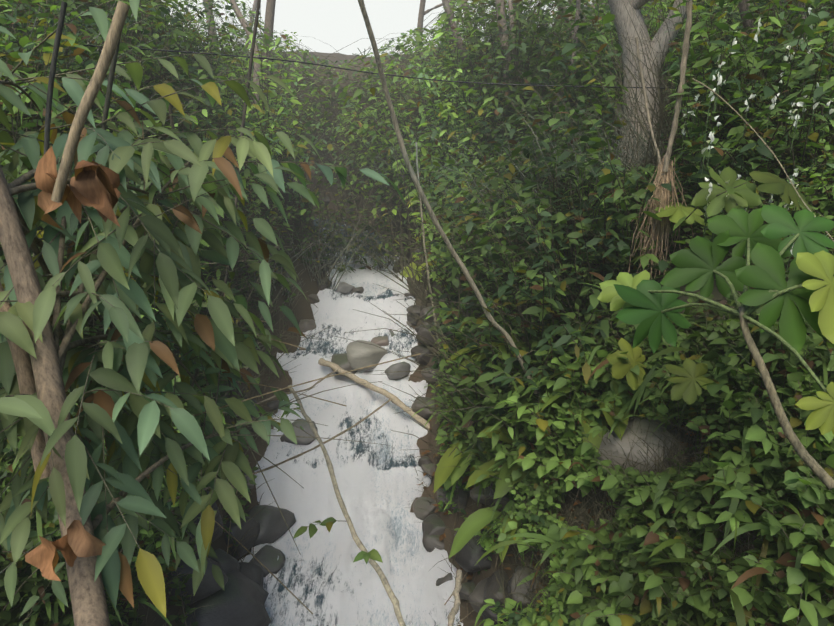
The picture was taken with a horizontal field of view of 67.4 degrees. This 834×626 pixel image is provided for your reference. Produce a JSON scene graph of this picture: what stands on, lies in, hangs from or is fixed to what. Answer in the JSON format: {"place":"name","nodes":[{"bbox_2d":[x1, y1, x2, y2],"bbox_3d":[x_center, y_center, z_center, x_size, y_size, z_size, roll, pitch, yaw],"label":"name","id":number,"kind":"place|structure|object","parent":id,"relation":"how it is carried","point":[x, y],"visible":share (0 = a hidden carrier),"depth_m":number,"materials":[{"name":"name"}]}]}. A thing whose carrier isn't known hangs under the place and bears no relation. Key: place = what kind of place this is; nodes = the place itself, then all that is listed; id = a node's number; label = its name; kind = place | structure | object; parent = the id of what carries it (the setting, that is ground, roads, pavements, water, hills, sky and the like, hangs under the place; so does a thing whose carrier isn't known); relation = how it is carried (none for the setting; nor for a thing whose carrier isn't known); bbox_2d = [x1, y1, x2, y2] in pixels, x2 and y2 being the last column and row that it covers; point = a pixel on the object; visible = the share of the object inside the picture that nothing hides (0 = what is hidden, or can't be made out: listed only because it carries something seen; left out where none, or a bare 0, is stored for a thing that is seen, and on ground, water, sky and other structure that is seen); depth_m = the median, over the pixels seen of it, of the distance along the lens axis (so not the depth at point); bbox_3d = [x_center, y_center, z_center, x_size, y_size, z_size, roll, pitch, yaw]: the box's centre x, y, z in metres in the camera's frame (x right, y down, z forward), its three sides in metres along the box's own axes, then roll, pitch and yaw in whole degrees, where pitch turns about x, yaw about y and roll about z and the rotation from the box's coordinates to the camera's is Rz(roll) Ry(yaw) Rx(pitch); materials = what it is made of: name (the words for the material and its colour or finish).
{"place":"outdoors","nodes":[
{"label":"outdoors","id":0,"kind":"place"},
{"bbox_2d":[238,217,462,625],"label":"water stream","id":1,"kind":"structure","parent":0,"point":[324,579],"depth_m":7.84,"materials":[{"name":"white liquid"}]},
{"bbox_2d":[0,0,833,625],"bbox_3d":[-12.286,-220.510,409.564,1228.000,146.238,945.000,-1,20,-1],"label":"ground","id":2,"kind":"structure","parent":0,"point":[326,28],"depth_m":11.99,"materials":[{"name":"brown soil"}]},
{"bbox_2d":[0,0,833,625],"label":"stems","id":3,"kind":"object","parent":2,"relation":"on","point":[642,56],"visible":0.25,"depth_m":5.84,"materials":[{"name":"brown plant"}]},
{"bbox_2d":[25,146,120,580],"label":"dry leaves","id":4,"kind":"object","parent":3,"relation":"on","point":[94,184],"visible":0.85,"depth_m":1.89,"materials":[{"name":"brown plant"}]},
{"bbox_2d":[10,41,797,88],"bbox_3d":[0.116,-2.520,6.365,10.722,0.458,2.262,-1,20,-1],"label":"wire","id":5,"kind":"object","parent":3,"relation":"attached to","point":[378,73],"visible":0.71,"depth_m":7.24,"materials":[{"name":"black"}]},
{"bbox_2d":[0,0,833,625],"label":"foliage","id":6,"kind":"object","parent":3,"relation":"attached to","point":[140,356],"visible":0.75,"depth_m":4.13,"materials":[{"name":"green plant"}]},
{"bbox_2d":[682,7,833,253],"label":"flowers","id":7,"kind":"object","parent":3,"relation":"attached to","point":[772,106],"visible":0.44,"depth_m":4.88,"materials":[{"name":"white plant"}]},
{"bbox_2d":[165,197,680,625],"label":"rocks","id":8,"kind":"object","parent":2,"relation":"on","point":[240,600],"visible":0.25,"depth_m":6.30,"materials":[{"name":"grey stone"}]},
{"bbox_2d":[418,389,754,625],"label":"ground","id":9,"kind":"structure","parent":2,"relation":"on","point":[441,537],"depth_m":5.82,"materials":[{"name":"brown soil"}]}
]}

